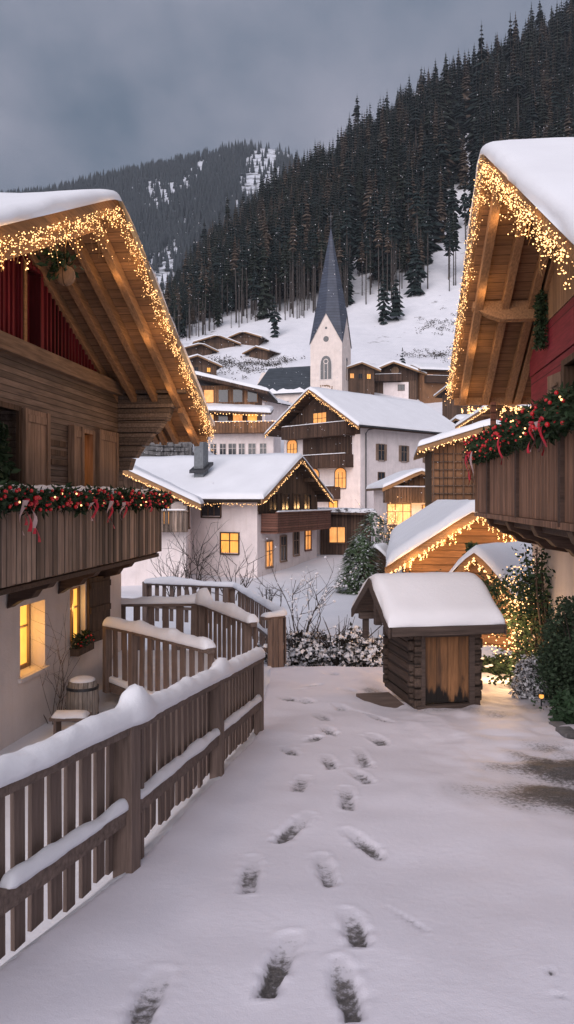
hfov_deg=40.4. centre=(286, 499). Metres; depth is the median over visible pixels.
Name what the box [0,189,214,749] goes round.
chalet
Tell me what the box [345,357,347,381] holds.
window
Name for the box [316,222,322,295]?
forest tree
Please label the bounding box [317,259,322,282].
forest tree
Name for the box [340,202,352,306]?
forest tree
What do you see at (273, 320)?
spruce tree
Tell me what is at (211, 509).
window
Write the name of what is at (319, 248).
forest tree
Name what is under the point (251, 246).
forest tree
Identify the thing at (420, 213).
forest tree
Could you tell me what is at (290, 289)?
forest tree
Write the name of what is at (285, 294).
forest tree
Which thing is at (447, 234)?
forest tree
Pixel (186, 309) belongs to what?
forest tree
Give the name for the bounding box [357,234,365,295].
forest tree
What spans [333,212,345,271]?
forest tree
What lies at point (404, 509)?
window
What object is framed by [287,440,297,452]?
window
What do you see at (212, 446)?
window
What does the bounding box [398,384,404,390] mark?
window
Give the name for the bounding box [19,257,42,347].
gable window
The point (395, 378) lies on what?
hillside chalet
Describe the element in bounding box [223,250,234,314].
forest tree
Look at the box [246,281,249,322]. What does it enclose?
forest tree
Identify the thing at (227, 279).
forest tree
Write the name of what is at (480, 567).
light chain
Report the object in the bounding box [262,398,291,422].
outbuilding
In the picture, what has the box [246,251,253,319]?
forest tree
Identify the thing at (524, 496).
chalet
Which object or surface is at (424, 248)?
forest tree
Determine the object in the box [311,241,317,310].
forest tree
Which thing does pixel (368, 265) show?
forest tree
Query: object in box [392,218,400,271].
forest tree
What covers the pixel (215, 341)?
mountain hut
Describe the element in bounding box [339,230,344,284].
forest tree
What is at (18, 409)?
dark window
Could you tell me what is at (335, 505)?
window
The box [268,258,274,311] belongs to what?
forest tree
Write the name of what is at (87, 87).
sky
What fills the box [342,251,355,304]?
forest tree
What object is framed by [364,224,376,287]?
forest tree
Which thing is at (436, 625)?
log hut
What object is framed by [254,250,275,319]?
forest tree
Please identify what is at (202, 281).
forest tree
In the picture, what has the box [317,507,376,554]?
shed
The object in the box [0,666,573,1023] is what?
snowy path
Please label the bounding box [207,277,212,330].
forest tree
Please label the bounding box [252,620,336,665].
snowy shrub
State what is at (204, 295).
forest tree
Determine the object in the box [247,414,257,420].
window
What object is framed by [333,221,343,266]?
forest tree
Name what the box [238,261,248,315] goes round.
forest tree
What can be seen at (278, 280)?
forest tree
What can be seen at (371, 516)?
fir tree
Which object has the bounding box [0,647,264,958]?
fence
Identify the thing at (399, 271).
forest tree
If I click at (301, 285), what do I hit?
forest tree
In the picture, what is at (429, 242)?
forest tree
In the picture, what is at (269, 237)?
forest tree
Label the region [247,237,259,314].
forest tree
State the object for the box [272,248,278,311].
forest tree
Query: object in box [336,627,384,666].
snowy shrub
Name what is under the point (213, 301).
forest tree
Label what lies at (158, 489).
light chain
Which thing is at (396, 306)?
spruce tree
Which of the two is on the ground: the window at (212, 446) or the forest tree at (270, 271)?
the forest tree at (270, 271)
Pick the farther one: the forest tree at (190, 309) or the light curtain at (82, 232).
the forest tree at (190, 309)
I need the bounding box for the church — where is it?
[257,216,351,407]
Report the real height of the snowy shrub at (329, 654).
1.440 m
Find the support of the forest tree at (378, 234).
on the ground
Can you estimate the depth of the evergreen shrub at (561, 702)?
9.46 m
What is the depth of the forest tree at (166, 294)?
204.92 m
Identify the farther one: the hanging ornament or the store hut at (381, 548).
the store hut at (381, 548)
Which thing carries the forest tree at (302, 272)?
on the ground
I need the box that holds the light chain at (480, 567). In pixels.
[464,558,515,611]
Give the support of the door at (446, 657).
in the log hut at (436, 625)
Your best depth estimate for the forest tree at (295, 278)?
216.07 m
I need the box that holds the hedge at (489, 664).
[481,652,515,675]
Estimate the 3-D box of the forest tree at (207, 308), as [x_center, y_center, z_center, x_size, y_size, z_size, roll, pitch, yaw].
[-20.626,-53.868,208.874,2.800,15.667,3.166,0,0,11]
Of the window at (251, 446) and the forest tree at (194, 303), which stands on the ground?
the forest tree at (194, 303)
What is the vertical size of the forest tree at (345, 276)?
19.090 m
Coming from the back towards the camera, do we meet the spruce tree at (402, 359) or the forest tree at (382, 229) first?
the forest tree at (382, 229)
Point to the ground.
(378, 345)
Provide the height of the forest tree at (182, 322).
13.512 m
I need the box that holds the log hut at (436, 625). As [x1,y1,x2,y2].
[351,572,506,709]
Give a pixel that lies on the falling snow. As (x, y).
(339, 289)
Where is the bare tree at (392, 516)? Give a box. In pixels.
[359,502,398,544]
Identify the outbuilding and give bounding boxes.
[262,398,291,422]
[347,361,380,394]
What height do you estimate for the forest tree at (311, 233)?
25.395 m
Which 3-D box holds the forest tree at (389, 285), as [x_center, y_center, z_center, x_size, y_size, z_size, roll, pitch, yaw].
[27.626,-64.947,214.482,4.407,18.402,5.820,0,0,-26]
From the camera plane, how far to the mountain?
1231.32 m
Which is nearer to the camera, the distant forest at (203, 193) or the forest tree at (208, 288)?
the forest tree at (208, 288)
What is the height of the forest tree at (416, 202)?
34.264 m
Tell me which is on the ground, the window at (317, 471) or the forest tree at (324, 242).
the forest tree at (324, 242)
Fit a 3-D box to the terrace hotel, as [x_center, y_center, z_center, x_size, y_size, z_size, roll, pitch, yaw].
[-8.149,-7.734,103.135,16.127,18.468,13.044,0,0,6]
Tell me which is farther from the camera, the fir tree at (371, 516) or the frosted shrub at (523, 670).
the fir tree at (371, 516)
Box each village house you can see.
[121,465,203,585]
[134,442,333,577]
[433,384,482,419]
[450,414,468,423]
[454,405,530,428]
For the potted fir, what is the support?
on the chalet at (93, 391)
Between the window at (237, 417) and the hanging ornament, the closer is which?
the hanging ornament
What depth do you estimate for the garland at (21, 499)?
9.75 m
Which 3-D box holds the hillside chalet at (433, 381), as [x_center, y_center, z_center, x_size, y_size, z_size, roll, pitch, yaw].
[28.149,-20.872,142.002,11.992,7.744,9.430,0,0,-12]
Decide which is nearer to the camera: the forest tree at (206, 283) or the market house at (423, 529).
the market house at (423, 529)
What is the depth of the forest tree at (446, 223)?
212.27 m
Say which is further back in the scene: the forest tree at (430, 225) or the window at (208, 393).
the forest tree at (430, 225)
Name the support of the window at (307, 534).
in the village house at (288, 519)
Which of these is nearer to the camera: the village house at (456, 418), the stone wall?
the stone wall
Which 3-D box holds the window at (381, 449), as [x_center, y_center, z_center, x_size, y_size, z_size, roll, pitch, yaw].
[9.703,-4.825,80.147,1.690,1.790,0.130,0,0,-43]
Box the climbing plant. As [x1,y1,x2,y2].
[409,543,555,687]
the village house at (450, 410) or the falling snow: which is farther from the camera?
the village house at (450, 410)
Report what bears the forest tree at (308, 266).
on the ground
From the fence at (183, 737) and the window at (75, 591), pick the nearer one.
the fence at (183, 737)
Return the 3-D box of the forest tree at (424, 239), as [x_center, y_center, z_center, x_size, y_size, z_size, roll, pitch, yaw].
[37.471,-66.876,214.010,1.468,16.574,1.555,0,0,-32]
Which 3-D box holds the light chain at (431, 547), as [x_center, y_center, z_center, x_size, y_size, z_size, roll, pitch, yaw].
[5.136,1.356,20.680,5.017,1.857,0.194,0,0,8]
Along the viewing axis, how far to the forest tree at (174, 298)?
189.10 m
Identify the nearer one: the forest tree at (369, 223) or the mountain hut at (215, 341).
the mountain hut at (215, 341)
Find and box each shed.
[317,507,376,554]
[449,541,531,657]
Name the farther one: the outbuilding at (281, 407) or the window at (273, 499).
the outbuilding at (281, 407)
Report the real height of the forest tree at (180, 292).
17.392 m
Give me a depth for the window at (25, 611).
11.03 m
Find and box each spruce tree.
[268,294,282,336]
[334,535,384,594]
[376,273,392,323]
[389,273,404,319]
[400,347,405,363]
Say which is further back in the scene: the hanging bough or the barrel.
the hanging bough
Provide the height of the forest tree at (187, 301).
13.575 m
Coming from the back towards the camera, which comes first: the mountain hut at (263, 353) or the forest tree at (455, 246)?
the forest tree at (455, 246)
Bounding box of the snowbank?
[140,444,214,456]
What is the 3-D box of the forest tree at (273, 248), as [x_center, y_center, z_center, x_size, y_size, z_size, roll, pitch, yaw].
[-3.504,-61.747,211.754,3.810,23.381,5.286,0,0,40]
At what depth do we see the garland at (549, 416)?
9.24 m
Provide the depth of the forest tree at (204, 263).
206.07 m
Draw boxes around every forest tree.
[163,278,171,309]
[170,286,176,323]
[175,280,185,314]
[175,289,181,335]
[176,293,187,338]
[176,301,182,338]
[184,304,188,331]
[185,265,192,337]
[185,285,190,320]
[187,277,191,337]
[187,286,197,324]
[190,303,194,334]
[192,279,195,326]
[193,284,197,335]
[195,267,210,334]
[195,275,201,336]
[197,240,212,324]
[200,270,206,334]
[202,270,210,334]
[206,280,213,321]
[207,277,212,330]
[208,274,218,329]
[212,283,223,327]
[215,273,226,313]
[217,255,225,322]
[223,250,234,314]
[223,251,231,315]
[227,287,234,327]
[230,240,240,322]
[234,249,241,311]
[234,273,238,292]
[237,237,248,323]
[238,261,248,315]
[238,264,245,315]
[244,240,249,317]
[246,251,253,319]
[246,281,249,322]
[247,229,259,301]
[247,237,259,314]
[247,261,261,320]
[248,216,257,309]
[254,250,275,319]
[256,236,267,283]
[258,218,272,256]
[259,238,269,317]
[265,230,270,308]
[266,250,275,313]
[267,232,278,307]
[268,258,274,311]
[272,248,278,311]
[273,235,279,303]
[275,258,280,311]
[278,213,288,261]
[278,245,289,313]
[278,246,282,310]
[281,239,291,310]
[283,265,286,319]
[287,206,297,313]
[287,222,297,292]
[288,222,302,300]
[288,250,291,316]
[288,262,302,292]
[289,245,294,297]
[290,253,294,317]
[294,231,301,286]
[295,236,306,300]
[295,254,298,318]
[296,252,300,317]
[298,212,304,248]
[299,243,306,310]
[300,249,301,314]
[302,228,308,298]
[302,235,312,308]
[302,254,304,315]
[305,254,310,310]
[305,261,312,281]
[308,217,313,300]
[308,241,316,312]
[310,223,318,310]
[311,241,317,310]
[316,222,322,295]
[317,231,324,269]
[317,244,323,293]
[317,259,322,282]
[318,233,326,271]
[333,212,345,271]
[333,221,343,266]
[336,241,343,277]
[338,252,343,285]
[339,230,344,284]
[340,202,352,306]
[341,241,347,298]
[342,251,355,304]
[344,250,347,303]
[345,218,354,265]
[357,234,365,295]
[363,231,370,303]
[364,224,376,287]
[365,199,373,294]
[367,251,373,272]
[371,199,389,284]
[373,220,382,301]
[376,220,397,282]
[379,215,385,288]
[379,243,395,289]
[384,228,391,301]
[387,207,398,299]
[389,204,397,295]
[390,242,397,291]
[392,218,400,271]
[397,232,409,269]
[398,249,401,294]
[403,224,427,296]
[408,179,424,284]
[413,194,428,265]
[416,223,426,275]
[418,198,432,269]
[418,230,425,292]
[422,230,426,280]
[424,206,433,288]
[441,208,452,279]
[442,213,452,260]
[445,224,454,290]
[448,209,459,285]
[450,220,460,285]
[457,179,470,274]
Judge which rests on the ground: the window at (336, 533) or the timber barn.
the timber barn
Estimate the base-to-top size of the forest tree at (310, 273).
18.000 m
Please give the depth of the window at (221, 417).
101.03 m
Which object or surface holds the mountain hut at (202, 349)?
on the ground
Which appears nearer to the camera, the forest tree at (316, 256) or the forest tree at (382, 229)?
the forest tree at (316, 256)
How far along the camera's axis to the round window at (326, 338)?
130.87 m
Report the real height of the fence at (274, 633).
1.403 m
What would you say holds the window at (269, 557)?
in the village house at (288, 519)
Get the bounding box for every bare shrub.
[28,598,88,724]
[147,542,205,596]
[161,520,226,594]
[195,534,266,600]
[255,572,284,608]
[265,538,355,632]
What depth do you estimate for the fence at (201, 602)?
14.00 m
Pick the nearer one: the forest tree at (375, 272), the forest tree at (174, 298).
the forest tree at (174, 298)
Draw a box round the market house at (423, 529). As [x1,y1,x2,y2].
[385,499,514,572]
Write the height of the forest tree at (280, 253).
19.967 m
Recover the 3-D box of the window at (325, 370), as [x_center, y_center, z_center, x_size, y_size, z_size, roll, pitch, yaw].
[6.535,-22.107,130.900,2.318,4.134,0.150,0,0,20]
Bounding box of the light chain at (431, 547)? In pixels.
[390,517,515,572]
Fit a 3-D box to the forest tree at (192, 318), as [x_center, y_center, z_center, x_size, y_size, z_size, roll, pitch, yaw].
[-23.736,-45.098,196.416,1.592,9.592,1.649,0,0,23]
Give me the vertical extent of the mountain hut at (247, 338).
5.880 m
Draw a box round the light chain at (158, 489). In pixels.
[123,473,200,509]
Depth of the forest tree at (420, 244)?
204.06 m
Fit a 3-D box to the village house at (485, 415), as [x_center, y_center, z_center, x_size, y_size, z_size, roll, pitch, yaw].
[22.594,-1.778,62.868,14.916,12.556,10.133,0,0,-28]
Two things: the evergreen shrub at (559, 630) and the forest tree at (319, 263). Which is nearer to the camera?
the evergreen shrub at (559, 630)
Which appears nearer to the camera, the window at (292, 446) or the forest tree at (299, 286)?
the window at (292, 446)
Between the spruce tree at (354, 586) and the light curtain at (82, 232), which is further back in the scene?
the spruce tree at (354, 586)
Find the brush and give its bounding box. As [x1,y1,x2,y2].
[208,308,455,379]
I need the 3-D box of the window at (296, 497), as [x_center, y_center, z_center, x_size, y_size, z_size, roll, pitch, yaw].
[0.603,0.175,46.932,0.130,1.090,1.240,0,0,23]
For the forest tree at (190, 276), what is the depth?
193.43 m
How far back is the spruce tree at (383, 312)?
189.68 m
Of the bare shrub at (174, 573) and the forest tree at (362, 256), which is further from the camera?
the forest tree at (362, 256)
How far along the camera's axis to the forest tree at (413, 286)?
203.19 m
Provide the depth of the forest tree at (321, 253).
198.81 m
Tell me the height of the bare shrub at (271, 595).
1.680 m
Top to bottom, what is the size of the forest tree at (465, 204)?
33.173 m
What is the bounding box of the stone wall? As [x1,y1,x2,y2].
[142,442,192,456]
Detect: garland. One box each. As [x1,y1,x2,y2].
[0,477,174,541]
[461,381,573,484]
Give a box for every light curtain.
[0,206,215,449]
[446,158,570,398]
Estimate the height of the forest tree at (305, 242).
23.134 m
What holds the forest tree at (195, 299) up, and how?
on the ground
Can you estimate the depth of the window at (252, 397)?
100.64 m
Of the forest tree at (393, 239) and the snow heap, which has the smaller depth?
the snow heap
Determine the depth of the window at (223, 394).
101.03 m
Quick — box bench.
[49,710,91,734]
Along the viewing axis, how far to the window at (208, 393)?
101.23 m
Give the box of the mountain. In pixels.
[125,148,293,295]
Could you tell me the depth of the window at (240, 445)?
97.88 m
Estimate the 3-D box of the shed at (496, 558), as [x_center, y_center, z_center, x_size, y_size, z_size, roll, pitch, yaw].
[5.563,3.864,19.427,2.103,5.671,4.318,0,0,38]
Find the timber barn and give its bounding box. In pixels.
[413,419,500,506]
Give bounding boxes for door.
[85,429,94,485]
[426,636,467,702]
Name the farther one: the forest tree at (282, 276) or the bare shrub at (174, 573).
the forest tree at (282, 276)
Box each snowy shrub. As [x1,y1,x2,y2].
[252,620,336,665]
[289,621,344,644]
[290,616,382,666]
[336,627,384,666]
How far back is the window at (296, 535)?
47.00 m
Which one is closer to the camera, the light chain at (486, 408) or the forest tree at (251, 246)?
the light chain at (486, 408)
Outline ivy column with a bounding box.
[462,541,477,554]
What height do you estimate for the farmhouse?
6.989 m
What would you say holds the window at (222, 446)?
in the terrace hotel
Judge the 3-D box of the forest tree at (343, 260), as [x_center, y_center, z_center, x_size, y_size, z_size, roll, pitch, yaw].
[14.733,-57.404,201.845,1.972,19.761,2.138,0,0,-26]
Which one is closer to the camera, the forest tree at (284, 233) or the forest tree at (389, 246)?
the forest tree at (389, 246)
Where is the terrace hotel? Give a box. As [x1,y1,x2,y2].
[195,371,280,454]
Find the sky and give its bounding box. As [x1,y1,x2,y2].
[0,0,569,192]
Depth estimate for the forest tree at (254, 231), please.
215.37 m
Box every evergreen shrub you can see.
[528,622,573,703]
[531,595,573,709]
[547,689,573,723]
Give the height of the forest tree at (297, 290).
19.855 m
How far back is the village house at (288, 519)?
43.75 m
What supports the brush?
on the ground
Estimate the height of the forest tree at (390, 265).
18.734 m
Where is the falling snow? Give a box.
[144,59,569,498]
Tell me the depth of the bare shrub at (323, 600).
24.15 m
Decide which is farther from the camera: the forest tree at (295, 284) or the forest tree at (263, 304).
the forest tree at (295, 284)
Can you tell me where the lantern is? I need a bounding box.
[539,692,543,705]
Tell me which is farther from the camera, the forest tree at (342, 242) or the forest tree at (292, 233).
the forest tree at (342, 242)
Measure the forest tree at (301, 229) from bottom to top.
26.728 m
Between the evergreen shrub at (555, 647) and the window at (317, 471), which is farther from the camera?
the window at (317, 471)
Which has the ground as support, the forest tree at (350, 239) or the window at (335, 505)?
the forest tree at (350, 239)
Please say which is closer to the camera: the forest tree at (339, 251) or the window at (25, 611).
the window at (25, 611)
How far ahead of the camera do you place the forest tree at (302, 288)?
198.94 m
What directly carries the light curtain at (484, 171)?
attached to the chalet at (524, 496)
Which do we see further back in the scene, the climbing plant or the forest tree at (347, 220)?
the forest tree at (347, 220)
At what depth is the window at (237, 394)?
100.83 m
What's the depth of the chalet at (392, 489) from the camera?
57.85 m
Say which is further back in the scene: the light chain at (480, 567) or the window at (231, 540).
the window at (231, 540)
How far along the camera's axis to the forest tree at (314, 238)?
203.00 m
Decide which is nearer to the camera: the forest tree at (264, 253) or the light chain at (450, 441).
the light chain at (450, 441)
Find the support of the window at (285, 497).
in the village house at (288, 519)
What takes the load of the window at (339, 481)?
in the guest house at (329, 452)
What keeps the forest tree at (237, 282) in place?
on the ground
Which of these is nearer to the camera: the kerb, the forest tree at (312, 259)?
the kerb
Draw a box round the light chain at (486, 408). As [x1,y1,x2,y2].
[461,406,523,415]
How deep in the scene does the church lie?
131.71 m
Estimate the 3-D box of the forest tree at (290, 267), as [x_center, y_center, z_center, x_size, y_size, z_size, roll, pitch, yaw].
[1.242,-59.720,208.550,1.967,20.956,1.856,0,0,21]
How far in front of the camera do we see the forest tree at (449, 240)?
203.43 m
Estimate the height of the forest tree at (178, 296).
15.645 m
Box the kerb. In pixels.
[549,721,573,738]
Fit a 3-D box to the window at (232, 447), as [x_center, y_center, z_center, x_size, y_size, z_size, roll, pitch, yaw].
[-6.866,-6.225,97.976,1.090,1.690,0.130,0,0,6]
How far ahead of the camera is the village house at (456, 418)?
91.67 m
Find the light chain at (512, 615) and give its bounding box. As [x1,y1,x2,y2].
[485,549,549,662]
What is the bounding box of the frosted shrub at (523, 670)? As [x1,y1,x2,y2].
[508,653,551,699]
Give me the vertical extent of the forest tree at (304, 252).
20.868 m
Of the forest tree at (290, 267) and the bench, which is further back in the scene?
the forest tree at (290, 267)
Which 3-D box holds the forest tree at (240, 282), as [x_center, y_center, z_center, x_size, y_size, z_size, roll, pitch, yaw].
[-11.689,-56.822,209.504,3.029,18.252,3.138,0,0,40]
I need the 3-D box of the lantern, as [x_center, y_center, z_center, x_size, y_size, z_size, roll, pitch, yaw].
[3.553,2.917,10.900,0.070,0.460,0.068,0,0,0]
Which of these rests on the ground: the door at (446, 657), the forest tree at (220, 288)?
the forest tree at (220, 288)
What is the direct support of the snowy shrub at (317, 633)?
on the ground
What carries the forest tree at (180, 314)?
on the ground
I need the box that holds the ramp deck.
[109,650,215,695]
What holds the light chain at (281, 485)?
attached to the village house at (288, 519)
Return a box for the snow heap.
[481,646,511,657]
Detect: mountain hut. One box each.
[184,343,218,355]
[192,334,240,348]
[227,331,269,345]
[242,345,280,359]
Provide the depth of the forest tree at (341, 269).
205.04 m
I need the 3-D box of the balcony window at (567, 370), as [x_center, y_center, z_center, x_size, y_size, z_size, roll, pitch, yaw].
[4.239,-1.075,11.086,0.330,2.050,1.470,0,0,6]
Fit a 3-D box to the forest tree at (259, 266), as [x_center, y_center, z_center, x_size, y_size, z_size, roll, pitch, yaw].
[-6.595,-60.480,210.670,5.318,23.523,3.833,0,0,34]
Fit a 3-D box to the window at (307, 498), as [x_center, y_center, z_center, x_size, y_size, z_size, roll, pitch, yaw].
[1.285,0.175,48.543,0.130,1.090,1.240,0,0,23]
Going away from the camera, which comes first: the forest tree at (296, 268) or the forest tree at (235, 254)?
the forest tree at (235, 254)
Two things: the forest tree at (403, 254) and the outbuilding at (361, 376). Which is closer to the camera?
the outbuilding at (361, 376)
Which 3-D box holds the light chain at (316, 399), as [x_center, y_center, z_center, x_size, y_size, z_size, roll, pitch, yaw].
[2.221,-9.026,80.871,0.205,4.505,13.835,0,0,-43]
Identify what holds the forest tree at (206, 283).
on the ground
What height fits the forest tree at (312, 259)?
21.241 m
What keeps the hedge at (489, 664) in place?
on the snowy path
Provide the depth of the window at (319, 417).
82.00 m
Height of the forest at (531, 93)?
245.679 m
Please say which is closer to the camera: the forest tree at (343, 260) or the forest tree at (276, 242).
the forest tree at (343, 260)
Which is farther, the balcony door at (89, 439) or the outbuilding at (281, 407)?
the outbuilding at (281, 407)
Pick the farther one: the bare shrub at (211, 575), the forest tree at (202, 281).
the forest tree at (202, 281)
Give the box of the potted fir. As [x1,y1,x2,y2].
[0,421,20,482]
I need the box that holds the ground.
[0,133,471,968]
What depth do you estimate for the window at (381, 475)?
80.13 m
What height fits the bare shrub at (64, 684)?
1.973 m
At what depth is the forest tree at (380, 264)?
213.64 m
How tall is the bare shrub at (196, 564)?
3.839 m
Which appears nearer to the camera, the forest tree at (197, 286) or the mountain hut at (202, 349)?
the mountain hut at (202, 349)
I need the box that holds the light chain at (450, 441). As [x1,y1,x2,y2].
[419,430,487,452]
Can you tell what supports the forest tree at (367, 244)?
on the ground
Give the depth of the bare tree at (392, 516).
55.14 m
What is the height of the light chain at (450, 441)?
1.193 m
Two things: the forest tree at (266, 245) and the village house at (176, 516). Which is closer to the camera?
the village house at (176, 516)
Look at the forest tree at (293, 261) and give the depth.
199.32 m
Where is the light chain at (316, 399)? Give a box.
[265,391,355,436]
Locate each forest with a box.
[1,138,306,289]
[160,0,573,322]
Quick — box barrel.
[65,675,98,714]
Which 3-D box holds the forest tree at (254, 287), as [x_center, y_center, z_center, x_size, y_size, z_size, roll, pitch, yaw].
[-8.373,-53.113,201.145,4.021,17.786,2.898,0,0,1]
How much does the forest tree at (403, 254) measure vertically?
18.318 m
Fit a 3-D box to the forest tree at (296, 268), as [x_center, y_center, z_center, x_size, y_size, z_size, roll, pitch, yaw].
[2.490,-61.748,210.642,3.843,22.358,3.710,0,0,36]
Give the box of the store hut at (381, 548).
[359,543,396,581]
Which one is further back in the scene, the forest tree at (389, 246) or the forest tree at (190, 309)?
the forest tree at (190, 309)
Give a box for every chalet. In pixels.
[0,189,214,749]
[366,468,424,543]
[374,360,426,399]
[410,363,449,402]
[447,137,573,651]
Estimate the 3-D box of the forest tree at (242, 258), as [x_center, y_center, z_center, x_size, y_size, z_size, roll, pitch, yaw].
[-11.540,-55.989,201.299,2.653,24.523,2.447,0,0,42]
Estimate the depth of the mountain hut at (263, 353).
169.75 m
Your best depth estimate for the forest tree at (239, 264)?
218.08 m
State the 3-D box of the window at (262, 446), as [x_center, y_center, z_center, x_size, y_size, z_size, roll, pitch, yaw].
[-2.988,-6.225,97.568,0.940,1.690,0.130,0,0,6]
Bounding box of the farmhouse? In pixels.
[188,354,221,375]
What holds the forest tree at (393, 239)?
on the ground
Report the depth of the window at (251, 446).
97.73 m
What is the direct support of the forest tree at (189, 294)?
on the ground
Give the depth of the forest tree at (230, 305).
197.49 m
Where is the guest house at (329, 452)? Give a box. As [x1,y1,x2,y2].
[264,387,454,519]
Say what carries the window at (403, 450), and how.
in the guest house at (329, 452)
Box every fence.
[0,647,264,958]
[102,616,215,692]
[121,588,258,659]
[142,576,286,667]
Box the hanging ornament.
[35,241,83,285]
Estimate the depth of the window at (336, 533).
51.96 m
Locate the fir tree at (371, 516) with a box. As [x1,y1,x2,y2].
[347,512,391,555]
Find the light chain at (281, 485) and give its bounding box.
[204,461,333,506]
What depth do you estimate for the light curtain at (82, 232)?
9.61 m
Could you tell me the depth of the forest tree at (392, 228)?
203.50 m
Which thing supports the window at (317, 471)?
in the guest house at (329, 452)
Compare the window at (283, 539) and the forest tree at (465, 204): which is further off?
the forest tree at (465, 204)
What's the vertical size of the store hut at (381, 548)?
2.432 m
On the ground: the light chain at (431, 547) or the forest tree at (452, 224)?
the forest tree at (452, 224)
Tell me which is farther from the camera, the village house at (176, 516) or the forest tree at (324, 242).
the forest tree at (324, 242)
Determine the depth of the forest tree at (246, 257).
207.15 m
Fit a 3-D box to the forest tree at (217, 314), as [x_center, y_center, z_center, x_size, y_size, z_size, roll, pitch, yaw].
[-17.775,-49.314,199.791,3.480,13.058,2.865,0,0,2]
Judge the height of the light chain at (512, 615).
2.207 m
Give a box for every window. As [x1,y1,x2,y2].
[0,401,21,483]
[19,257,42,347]
[20,604,30,669]
[70,586,79,645]
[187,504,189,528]
[200,502,221,517]
[204,389,213,402]
[210,443,216,454]
[218,389,228,402]
[218,414,228,420]
[219,443,225,453]
[220,532,239,554]
[228,443,236,453]
[232,389,242,402]
[232,414,242,428]
[238,443,244,453]
[247,391,257,402]
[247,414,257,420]
[248,443,255,453]
[259,443,266,453]
[265,540,273,568]
[268,493,277,512]
[280,535,287,562]
[281,493,289,509]
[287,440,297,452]
[292,493,300,509]
[293,532,299,556]
[303,493,311,509]
[304,530,311,551]
[313,411,326,422]
[313,469,319,478]
[319,355,332,379]
[323,327,328,341]
[329,500,337,507]
[329,526,345,543]
[334,468,345,488]
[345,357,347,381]
[376,444,386,460]
[378,472,384,479]
[387,503,410,524]
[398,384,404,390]
[399,445,408,462]
[561,352,573,391]
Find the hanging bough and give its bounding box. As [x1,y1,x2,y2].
[531,279,548,351]
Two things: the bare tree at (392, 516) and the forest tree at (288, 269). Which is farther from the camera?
the forest tree at (288, 269)
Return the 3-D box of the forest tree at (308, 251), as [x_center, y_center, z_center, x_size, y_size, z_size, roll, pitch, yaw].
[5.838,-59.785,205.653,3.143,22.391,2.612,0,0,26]
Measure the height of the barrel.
0.657 m
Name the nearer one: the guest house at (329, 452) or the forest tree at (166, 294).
the guest house at (329, 452)

